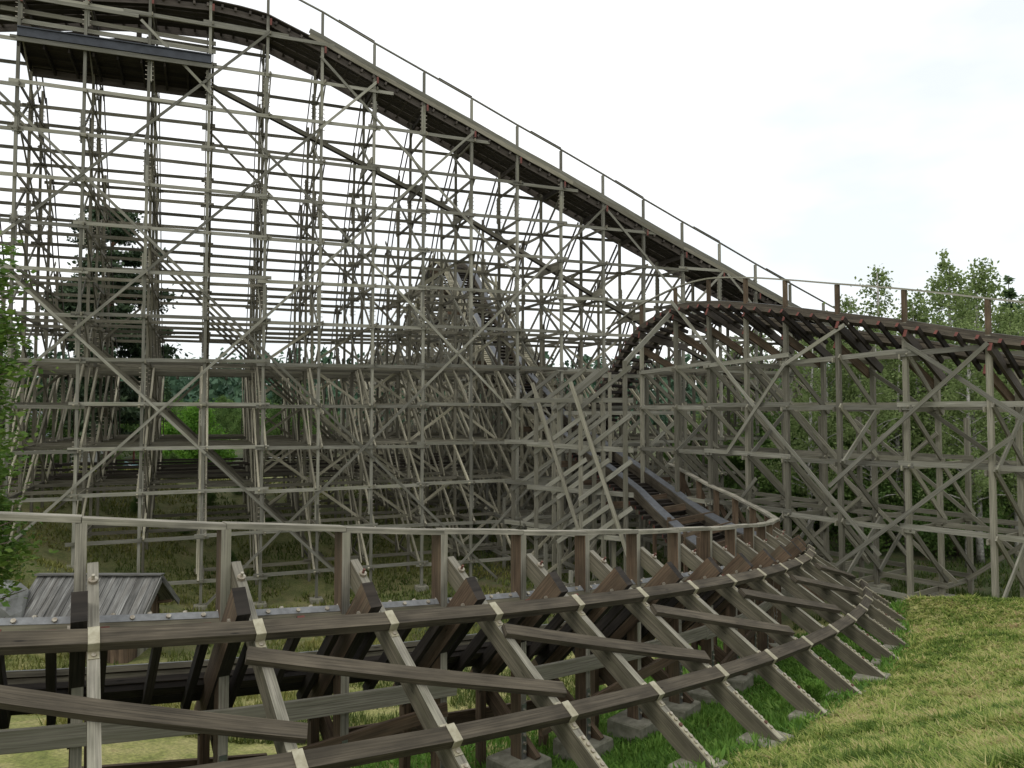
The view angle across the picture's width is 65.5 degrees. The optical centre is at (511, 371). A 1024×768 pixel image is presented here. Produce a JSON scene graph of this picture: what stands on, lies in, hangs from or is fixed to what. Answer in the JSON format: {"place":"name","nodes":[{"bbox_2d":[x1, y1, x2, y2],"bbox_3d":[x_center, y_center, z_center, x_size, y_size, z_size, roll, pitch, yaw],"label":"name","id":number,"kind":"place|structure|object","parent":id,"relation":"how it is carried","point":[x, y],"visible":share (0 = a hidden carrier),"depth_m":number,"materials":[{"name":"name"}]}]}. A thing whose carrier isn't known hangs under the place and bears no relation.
{"place":"outdoors","nodes":[
{"label":"outdoors","id":0,"kind":"place"},
{"bbox_2d":[0,402,1023,767],"bbox_3d":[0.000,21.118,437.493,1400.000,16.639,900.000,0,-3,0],"label":"ground","id":1,"kind":"structure","parent":0,"point":[160,748],"depth_m":39.24,"materials":[{"name":"green plant"}]},
{"bbox_2d":[0,580,29,617],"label":"boulder","id":2,"kind":"object","parent":1,"relation":"on","point":[16,609],"visible":0.41,"depth_m":26.81,"materials":[{"name":"grey stone"}]},
{"bbox_2d":[2,322,29,396],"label":"birch tree","id":3,"kind":"object","parent":1,"relation":"on","point":[17,347],"visible":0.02,"depth_m":84.01,"materials":[{"name":"green plant"}]},
{"bbox_2d":[0,391,51,460],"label":"bush","id":4,"kind":"object","parent":1,"relation":"on","point":[29,427],"visible":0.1,"depth_m":65.54,"materials":[{"name":"green plant"}]},
{"bbox_2d":[0,231,58,544],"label":"rowan tree","id":5,"kind":"object","parent":1,"relation":"on","point":[5,330],"visible":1,"depth_m":18.99,"materials":[{"name":"green plant"}]},
{"bbox_2d":[16,341,42,410],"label":"spruce tree","id":6,"kind":"object","parent":1,"relation":"on","point":[30,354],"visible":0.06,"depth_m":79.98,"materials":[{"name":"green plant"}]},
{"bbox_2d":[0,446,62,617],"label":"rowan tree","id":7,"kind":"object","parent":1,"relation":"on","point":[8,552],"visible":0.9,"depth_m":20.59,"materials":[{"name":"green plant"}]},
{"bbox_2d":[38,349,60,400],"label":"spruce tree","id":8,"kind":"object","parent":1,"relation":"on","point":[50,354],"visible":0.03,"depth_m":87.83,"materials":[{"name":"green plant"}]},
{"bbox_2d":[29,397,81,461],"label":"bush","id":9,"kind":"object","parent":1,"relation":"on","point":[49,430],"visible":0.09,"depth_m":70.86,"materials":[{"name":"green plant"}]},
{"bbox_2d":[45,449,69,462],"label":"shrub","id":10,"kind":"object","parent":1,"relation":"on","point":[64,458],"visible":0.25,"depth_m":51.58,"materials":[{"name":"green plant"}]},
{"bbox_2d":[69,451,96,462],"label":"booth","id":11,"kind":"object","parent":1,"relation":"on","point":[88,458],"visible":0.01,"depth_m":71.93,"materials":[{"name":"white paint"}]},
{"bbox_2d":[23,573,179,663],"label":"pump shed","id":12,"kind":"structure","parent":1,"relation":"on","point":[49,595],"depth_m":27.67,"materials":[{"name":"beige wood"}]},
{"bbox_2d":[137,602,150,656],"bbox_3d":[-12.993,9.134,28.140,0.065,1.800,0.895,0,-3,0],"label":"door","id":13,"kind":"structure","parent":12,"relation":"in","point":[140,650],"depth_m":27.89,"materials":[{"name":"beige wood"}]},
{"bbox_2d":[40,203,183,454],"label":"pine tree","id":14,"kind":"object","parent":1,"relation":"on","point":[131,415],"visible":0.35,"depth_m":66.62,"materials":[{"name":"green plant"}]},
{"bbox_2d":[102,451,125,469],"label":"shrub","id":15,"kind":"object","parent":1,"relation":"on","point":[119,457],"visible":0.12,"depth_m":53.75,"materials":[{"name":"green plant"}]},
{"bbox_2d":[129,497,141,512],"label":"shrub","id":16,"kind":"object","parent":1,"relation":"on","point":[132,505],"visible":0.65,"depth_m":45.52,"materials":[{"name":"green plant"}]},
{"bbox_2d":[133,451,169,469],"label":"bush","id":17,"kind":"object","parent":1,"relation":"on","point":[164,456],"visible":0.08,"depth_m":56.68,"materials":[{"name":"green plant"}]},
{"bbox_2d":[120,400,187,456],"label":"bush","id":18,"kind":"object","parent":1,"relation":"on","point":[137,426],"visible":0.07,"depth_m":76.94,"materials":[{"name":"green plant"}]},
{"bbox_2d":[161,377,173,425],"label":"spruce tree","id":19,"kind":"object","parent":1,"relation":"on","point":[167,396],"visible":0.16,"depth_m":97.89,"materials":[{"name":"green plant"}]},
{"bbox_2d":[161,452,182,478],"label":"bush","id":20,"kind":"object","parent":1,"relation":"on","point":[172,456],"visible":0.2,"depth_m":55.66,"materials":[{"name":"green plant"}]},
{"bbox_2d":[173,396,187,414],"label":"bush","id":21,"kind":"object","parent":1,"relation":"on","point":[181,408],"visible":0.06,"depth_m":104.41,"materials":[{"name":"green plant"}]},
{"bbox_2d":[177,518,189,534],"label":"shrub","id":22,"kind":"object","parent":1,"relation":"on","point":[182,532],"visible":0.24,"depth_m":44.53,"materials":[{"name":"green plant"}]},
{"bbox_2d":[161,398,237,465],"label":"bush","id":23,"kind":"object","parent":1,"relation":"on","point":[190,419],"visible":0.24,"depth_m":61.04,"materials":[{"name":"green plant"}]},
{"bbox_2d":[193,603,206,609],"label":"footing","id":24,"kind":"object","parent":1,"relation":"on","point":[203,606],"visible":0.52,"depth_m":36.82,"materials":[{"name":"concrete"}]},
{"bbox_2d":[198,401,219,428],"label":"bush","id":25,"kind":"object","parent":1,"relation":"on","point":[212,417],"visible":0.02,"depth_m":111.85,"materials":[{"name":"green plant"}]},
{"bbox_2d":[207,487,218,505],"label":"shrub","id":26,"kind":"object","parent":1,"relation":"on","point":[211,497],"visible":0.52,"depth_m":49.53,"materials":[{"name":"green plant"}]},
{"bbox_2d":[208,395,235,424],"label":"bush","id":27,"kind":"object","parent":1,"relation":"on","point":[223,399],"visible":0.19,"depth_m":129.43,"materials":[{"name":"green plant"}]},
{"bbox_2d":[212,398,241,433],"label":"bush","id":28,"kind":"object","parent":1,"relation":"on","point":[227,417],"visible":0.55,"depth_m":106.94,"materials":[{"name":"green plant"}]},
{"bbox_2d":[231,549,237,561],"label":"shrub","id":29,"kind":"object","parent":1,"relation":"on","point":[233,556],"visible":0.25,"depth_m":42.62,"materials":[{"name":"green plant"}]},
{"bbox_2d":[232,486,244,494],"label":"shrub","id":30,"kind":"object","parent":1,"relation":"on","point":[234,493],"visible":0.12,"depth_m":53.33,"materials":[{"name":"green plant"}]},
{"bbox_2d":[228,411,260,439],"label":"bush","id":31,"kind":"object","parent":1,"relation":"on","point":[236,429],"visible":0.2,"depth_m":93.98,"materials":[{"name":"green plant"}]},
{"bbox_2d":[253,601,266,608],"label":"footing","id":32,"kind":"object","parent":1,"relation":"on","point":[259,605],"visible":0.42,"depth_m":37.78,"materials":[{"name":"concrete"}]},
{"bbox_2d":[260,398,270,429],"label":"bush","id":33,"kind":"object","parent":1,"relation":"on","point":[267,400],"visible":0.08,"depth_m":114.42,"materials":[{"name":"green plant"}]},
{"bbox_2d":[265,517,276,521],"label":"shrub","id":34,"kind":"object","parent":1,"relation":"on","point":[270,519],"visible":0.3,"depth_m":47.54,"materials":[{"name":"green plant"}]},
{"bbox_2d":[268,385,281,420],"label":"spruce tree","id":35,"kind":"object","parent":1,"relation":"on","point":[277,398],"visible":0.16,"depth_m":99.63,"materials":[{"name":"green plant"}]},
{"bbox_2d":[260,403,301,453],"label":"bush","id":36,"kind":"object","parent":1,"relation":"on","point":[269,425],"visible":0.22,"depth_m":83.28,"materials":[{"name":"green plant"}]},
{"bbox_2d":[269,449,334,457],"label":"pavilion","id":37,"kind":"structure","parent":1,"relation":"on","point":[302,452],"depth_m":83.70,"materials":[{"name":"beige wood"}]},
{"bbox_2d":[290,413,320,434],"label":"bush","id":38,"kind":"object","parent":1,"relation":"on","point":[314,429],"visible":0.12,"depth_m":85.16,"materials":[{"name":"green plant"}]},
{"bbox_2d":[309,596,322,603],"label":"footing","id":39,"kind":"object","parent":1,"relation":"on","point":[313,599],"visible":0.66,"depth_m":38.72,"materials":[{"name":"concrete"}]},
{"bbox_2d":[320,411,349,433],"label":"bush","id":40,"kind":"object","parent":1,"relation":"on","point":[332,421],"visible":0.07,"depth_m":89.52,"materials":[{"name":"green plant"}]},
{"bbox_2d":[414,584,428,591],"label":"footing","id":41,"kind":"object","parent":1,"relation":"on","point":[418,588],"visible":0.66,"depth_m":40.64,"materials":[{"name":"concrete"}]},
{"bbox_2d":[0,463,909,767],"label":"banked curve","id":42,"kind":"object","parent":1,"relation":"on","point":[612,625],"visible":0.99,"depth_m":11.67,"materials":[{"name":"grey wood"}]},
{"bbox_2d":[0,0,946,605],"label":"drop hill","id":43,"kind":"structure","parent":1,"relation":"on","point":[58,40],"depth_m":42.45,"materials":[{"name":"grey wood"}]},
{"bbox_2d":[32,344,953,425],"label":"forest","id":44,"kind":"object","parent":1,"relation":"on","point":[231,387],"visible":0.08,"depth_m":170.92,"materials":[{"name":"green plant"}]},
{"bbox_2d":[486,747,551,767],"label":"footing","id":45,"kind":"object","parent":1,"relation":"on","point":[503,759],"visible":0.69,"depth_m":13.65,"materials":[{"name":"concrete"}]},
{"bbox_2d":[331,252,755,586],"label":"hill","id":46,"kind":"structure","parent":1,"relation":"on","point":[642,499],"depth_m":47.85,"materials":[{"name":"grey wood"}]},
{"bbox_2d":[553,735,613,761],"bbox_3d":[1.340,7.391,14.945,0.832,1.000,0.832,-3,-4,44],"label":"footing","id":47,"kind":"object","parent":1,"relation":"on","point":[605,743],"visible":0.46,"depth_m":14.82,"materials":[{"name":"concrete"}]},
{"bbox_2d":[504,309,672,588],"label":"crossing tower","id":48,"kind":"structure","parent":1,"relation":"on","point":[555,485],"depth_m":37.85,"materials":[{"name":"beige wood"}]},
{"bbox_2d":[607,709,658,742],"bbox_3d":[2.503,7.552,16.195,0.832,1.000,0.832,-2,-3,41],"label":"footing","id":49,"kind":"object","parent":1,"relation":"on","point":[621,724],"visible":0.43,"depth_m":15.96,"materials":[{"name":"concrete"}]},
{"bbox_2d":[350,597,917,767],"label":"grass","id":50,"kind":"structure","parent":1,"relation":"on","point":[718,737],"depth_m":15.34,"materials":[{"name":"green plant"}]},
{"bbox_2d":[661,697,700,720],"bbox_3d":[3.606,7.778,17.494,0.832,1.000,0.832,-2,-3,39],"label":"footing","id":51,"kind":"object","parent":1,"relation":"on","point":[684,709],"visible":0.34,"depth_m":17.25,"materials":[{"name":"concrete"}]},
{"bbox_2d":[655,421,707,495],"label":"bush","id":52,"kind":"object","parent":1,"relation":"on","point":[690,428],"visible":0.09,"depth_m":59.31,"materials":[{"name":"green plant"}]},
{"bbox_2d":[667,755,728,767],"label":"footing","id":53,"kind":"object","parent":1,"relation":"on","point":[681,760],"visible":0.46,"depth_m":11.28,"materials":[{"name":"concrete"}]},
{"bbox_2d":[686,688,717,704],"bbox_3d":[4.647,8.037,18.842,0.832,1.000,0.832,-2,-3,36],"label":"footing","id":54,"kind":"object","parent":1,"relation":"on","point":[699,694],"visible":0.02,"depth_m":18.59,"materials":[{"name":"concrete"}]},
{"bbox_2d":[696,377,726,444],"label":"birch tree","id":55,"kind":"object","parent":1,"relation":"on","point":[698,419],"visible":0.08,"depth_m":63.76,"materials":[{"name":"green plant"}]},
{"bbox_2d":[698,440,754,491],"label":"bush","id":56,"kind":"object","parent":1,"relation":"on","point":[700,459],"visible":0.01,"depth_m":55.71,"materials":[{"name":"green plant"}]},
{"bbox_2d":[704,335,773,443],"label":"birch tree","id":57,"kind":"object","parent":1,"relation":"on","point":[739,424],"visible":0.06,"depth_m":59.70,"materials":[{"name":"green plant"}]},
{"bbox_2d":[726,673,753,693],"bbox_3d":[5.620,8.226,20.243,0.832,1.000,0.832,-2,-3,33],"label":"footing","id":58,"kind":"object","parent":1,"relation":"on","point":[741,682],"visible":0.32,"depth_m":19.90,"materials":[{"name":"concrete"}]},
{"bbox_2d":[702,411,792,526],"bbox_3d":[15.378,6.347,50.191,6.920,8.817,7.124,-2,-3,39],"label":"bush","id":59,"kind":"object","parent":1,"relation":"on","point":[737,461],"visible":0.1,"depth_m":48.93,"materials":[{"name":"green plant"}]},
{"bbox_2d":[739,658,758,677],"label":"footing","id":60,"kind":"object","parent":1,"relation":"on","point":[754,673],"visible":0.1,"depth_m":21.27,"materials":[{"name":"concrete"}]},
{"bbox_2d":[723,331,781,432],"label":"birch tree","id":61,"kind":"object","parent":1,"relation":"on","point":[752,354],"visible":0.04,"depth_m":61.64,"materials":[{"name":"green plant"}]},
{"bbox_2d":[736,730,793,747],"bbox_3d":[4.014,6.277,12.580,0.645,1.000,0.749,-3,-4,44],"label":"footing","id":62,"kind":"object","parent":1,"relation":"on","point":[746,736],"visible":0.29,"depth_m":12.52,"materials":[{"name":"concrete"}]},
{"bbox_2d":[769,642,779,646],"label":"footing","id":63,"kind":"object","parent":1,"relation":"on","point":[774,644],"visible":0.02,"depth_m":24.53,"materials":[{"name":"concrete"}]},
{"bbox_2d":[763,346,804,423],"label":"birch tree","id":64,"kind":"object","parent":1,"relation":"on","point":[777,382],"visible":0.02,"depth_m":60.19,"materials":[{"name":"green plant"}]},
{"bbox_2d":[546,277,1023,600],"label":"roller coaster","id":65,"kind":"object","parent":1,"relation":"on","point":[910,350],"visible":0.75,"depth_m":31.14,"materials":[{"name":"beige wood"}]},
{"bbox_2d":[741,412,834,530],"bbox_3d":[17.578,6.173,47.813,6.835,8.708,7.035,2,-3,-38],"label":"bush","id":66,"kind":"object","parent":1,"relation":"on","point":[771,488],"visible":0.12,"depth_m":47.13,"materials":[{"name":"green plant"}]},
{"bbox_2d":[781,587,795,597],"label":"footing","id":67,"kind":"object","parent":1,"relation":"on","point":[784,592],"visible":0.02,"depth_m":31.37,"materials":[{"name":"concrete"}]},
{"bbox_2d":[754,337,853,546],"bbox_3d":[15.164,3.534,40.571,4.732,11.217,4.304,2,-4,-44],"label":"birch tree","id":68,"kind":"object","parent":1,"relation":"on","point":[805,489],"visible":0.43,"depth_m":40.57,"materials":[{"name":"green plant"}]},
{"bbox_2d":[788,709,830,723],"bbox_3d":[5.286,6.498,13.954,0.645,1.000,0.749,-2,-3,41],"label":"footing","id":69,"kind":"object","parent":1,"relation":"on","point":[791,715],"visible":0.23,"depth_m":13.91,"materials":[{"name":"concrete"}]},
{"bbox_2d":[802,676,826,702],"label":"weed","id":70,"kind":"object","parent":1,"relation":"on","point":[816,693],"visible":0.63,"depth_m":14.79,"materials":[{"name":"green plant"}]},
{"bbox_2d":[797,346,833,412],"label":"birch tree","id":71,"kind":"object","parent":1,"relation":"on","point":[808,382],"visible":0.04,"depth_m":57.72,"materials":[{"name":"green plant"}]},
{"bbox_2d":[759,391,894,536],"bbox_3d":[18.415,5.746,46.018,7.259,9.249,7.472,0,-3,-3],"label":"bush","id":72,"kind":"object","parent":1,"relation":"on","point":[817,475],"visible":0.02,"depth_m":45.08,"materials":[{"name":"green plant"}]},
{"bbox_2d":[790,337,866,531],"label":"birch tree","id":73,"kind":"object","parent":1,"relation":"on","point":[829,347],"visible":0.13,"depth_m":45.58,"materials":[{"name":"green plant"}]},
{"bbox_2d":[807,294,869,425],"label":"birch tree","id":74,"kind":"object","parent":1,"relation":"on","point":[843,306],"visible":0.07,"depth_m":47.89,"materials":[{"name":"green plant"}]},
{"bbox_2d":[826,690,865,699],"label":"footing","id":75,"kind":"object","parent":1,"relation":"on","point":[835,692],"visible":0.1,"depth_m":15.37,"materials":[{"name":"concrete"}]},
{"bbox_2d":[803,326,894,514],"bbox_3d":[19.116,3.210,43.348,4.900,11.833,4.685,1,-3,-14],"label":"birch tree","id":76,"kind":"object","parent":1,"relation":"on","point":[851,349],"visible":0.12,"depth_m":43.70,"materials":[{"name":"green plant"}]},
{"bbox_2d":[709,590,1023,767],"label":"grass","id":77,"kind":"structure","parent":1,"relation":"on","point":[918,742],"depth_m":12.68,"materials":[{"name":"grass"}]},
{"bbox_2d":[815,445,917,553],"bbox_3d":[17.581,6.636,40.059,5.087,6.297,4.942,1,-3,-24],"label":"bush","id":78,"kind":"object","parent":1,"relation":"on","point":[882,493],"visible":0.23,"depth_m":38.98,"materials":[{"name":"green plant"}]},
{"bbox_2d":[827,264,912,421],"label":"birch tree","id":79,"kind":"object","parent":1,"relation":"on","point":[881,277],"visible":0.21,"depth_m":46.17,"materials":[{"name":"green plant"}]},
{"bbox_2d":[852,672,890,682],"bbox_3d":[7.633,6.948,16.874,0.645,1.000,0.749,-2,-3,36],"label":"footing","id":80,"kind":"object","parent":1,"relation":"on","point":[858,676],"visible":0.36,"depth_m":16.77,"materials":[{"name":"concrete"}]},
{"bbox_2d":[828,344,919,552],"bbox_3d":[17.539,3.503,38.571,4.205,10.959,4.623,-2,-3,36],"label":"birch tree","id":81,"kind":"object","parent":1,"relation":"on","point":[881,389],"visible":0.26,"depth_m":38.46,"materials":[{"name":"green plant"}]},
{"bbox_2d":[829,414,924,535],"bbox_3d":[20.577,5.770,45.187,6.862,8.742,7.063,-2,-3,31],"label":"bush","id":82,"kind":"object","parent":1,"relation":"on","point":[887,469],"visible":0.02,"depth_m":42.95,"materials":[{"name":"green plant"}]},
{"bbox_2d":[868,582,890,590],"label":"footing","id":83,"kind":"object","parent":1,"relation":"on","point":[882,586],"visible":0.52,"depth_m":30.72,"materials":[{"name":"concrete"}]},
{"bbox_2d":[871,658,889,665],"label":"footing","id":84,"kind":"object","parent":1,"relation":"on","point":[873,662],"visible":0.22,"depth_m":18.30,"materials":[{"name":"concrete"}]},
{"bbox_2d":[844,330,934,541],"bbox_3d":[20.074,3.241,41.953,4.966,11.527,5.087,2,-4,-42],"label":"birch tree","id":85,"kind":"object","parent":1,"relation":"on","point":[898,377],"visible":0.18,"depth_m":41.54,"materials":[{"name":"green plant"}]},
{"bbox_2d":[883,644,904,649],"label":"footing","id":86,"kind":"object","parent":1,"relation":"on","point":[888,646],"visible":0.02,"depth_m":19.97,"materials":[{"name":"concrete"}]},
{"bbox_2d":[869,401,984,521],"bbox_3d":[23.033,5.525,43.976,7.209,8.923,7.003,-2,-3,34],"label":"bush","id":87,"kind":"object","parent":1,"relation":"on","point":[919,470],"visible":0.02,"depth_m":42.54,"materials":[{"name":"green plant"}]},
{"bbox_2d":[877,288,980,514],"bbox_3d":[22.178,2.223,42.987,5.947,13.476,5.806,-1,-3,17],"label":"birch tree","id":88,"kind":"object","parent":1,"relation":"on","point":[920,315],"visible":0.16,"depth_m":42.97,"materials":[{"name":"green plant"}]},
{"bbox_2d":[928,592,956,596],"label":"footing","id":89,"kind":"object","parent":1,"relation":"on","point":[934,594],"visible":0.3,"depth_m":29.03,"materials":[{"name":"concrete"}]},
{"bbox_2d":[892,312,995,537],"bbox_3d":[22.085,2.853,40.739,5.121,11.886,5.246,0,-3,10],"label":"birch tree","id":90,"kind":"object","parent":1,"relation":"on","point":[940,322],"visible":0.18,"depth_m":40.31,"materials":[{"name":"green plant"}]},
{"bbox_2d":[899,443,1014,559],"bbox_3d":[20.792,6.415,37.595,5.102,6.314,4.956,-1,-3,29],"label":"bush","id":91,"kind":"object","parent":1,"relation":"on","point":[925,535],"visible":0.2,"depth_m":37.13,"materials":[{"name":"green plant"}]},
{"bbox_2d":[911,249,1012,444],"bbox_3d":[24.709,0.868,43.489,6.250,15.786,6.537,-2,-3,39],"label":"birch tree","id":92,"kind":"object","parent":1,"relation":"on","point":[949,280],"visible":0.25,"depth_m":43.97,"materials":[{"name":"green plant"}]},
{"bbox_2d":[919,419,1013,533],"bbox_3d":[24.749,5.389,42.996,7.022,8.692,6.822,-2,-3,31],"label":"bush","id":93,"kind":"object","parent":1,"relation":"on","point":[1011,518],"visible":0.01,"depth_m":40.13,"materials":[{"name":"green plant"}]},
{"bbox_2d":[926,306,1012,472],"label":"birch tree","id":94,"kind":"object","parent":1,"relation":"on","point":[968,316],"visible":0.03,"depth_m":41.94,"materials":[{"name":"green plant"}]},
{"bbox_2d":[917,317,1023,566],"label":"birch tree","id":95,"kind":"object","parent":1,"relation":"on","point":[978,479],"visible":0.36,"depth_m":35.63,"materials":[{"name":"green plant"}]},
{"bbox_2d":[927,323,1017,563],"bbox_3d":[21.233,3.285,36.701,4.251,11.081,4.675,-1,-3,28],"label":"birch tree","id":96,"kind":"object","parent":1,"relation":"on","point":[980,555],"visible":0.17,"depth_m":36.23,"materials":[{"name":"green plant"}]},
{"bbox_2d":[946,290,1004,388],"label":"birch tree","id":97,"kind":"object","parent":1,"relation":"on","point":[966,311],"visible":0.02,"depth_m":46.88,"materials":[{"name":"green plant"}]},
{"bbox_2d":[942,257,1023,389],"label":"birch tree","id":98,"kind":"object","parent":1,"relation":"on","point":[989,288],"visible":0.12,"depth_m":45.03,"materials":[{"name":"green plant"}]},
{"bbox_2d":[950,303,1023,528],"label":"birch tree","id":99,"kind":"object","parent":1,"relation":"on","point":[1001,321],"visible":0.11,"depth_m":40.79,"materials":[{"name":"green plant"}]},
{"bbox_2d":[972,322,1023,557],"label":"birch tree","id":100,"kind":"object","parent":1,"relation":"on","point":[1012,476],"visible":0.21,"depth_m":36.75,"materials":[{"name":"green plant"}]},
{"bbox_2d":[973,413,1023,534],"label":"bush","id":101,"kind":"object","parent":1,"relation":"on","point":[1007,511],"visible":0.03,"depth_m":40.34,"materials":[{"name":"green plant"}]},
{"bbox_2d":[995,276,1022,382],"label":"tree","id":102,"kind":"object","parent":1,"relation":"on","point":[1011,294],"visible":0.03,"depth_m":47.12,"materials":[{"name":"green plant"}]},
{"bbox_2d":[1002,294,1023,330],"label":"birch tree","id":103,"kind":"object","parent":1,"relation":"on","point":[1021,299],"visible":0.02,"depth_m":48.16,"materials":[{"name":"green plant"}]},
{"bbox_2d":[1011,300,1023,380],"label":"birch tree","id":104,"kind":"object","parent":1,"relation":"on","point":[1022,313],"depth_m":43.14,"materials":[{"name":"green plant"}]},
{"bbox_2d":[0,0,1023,384],"label":"sky","id":105,"kind":"structure","parent":0,"point":[814,140],"materials":[{"name":"white"}]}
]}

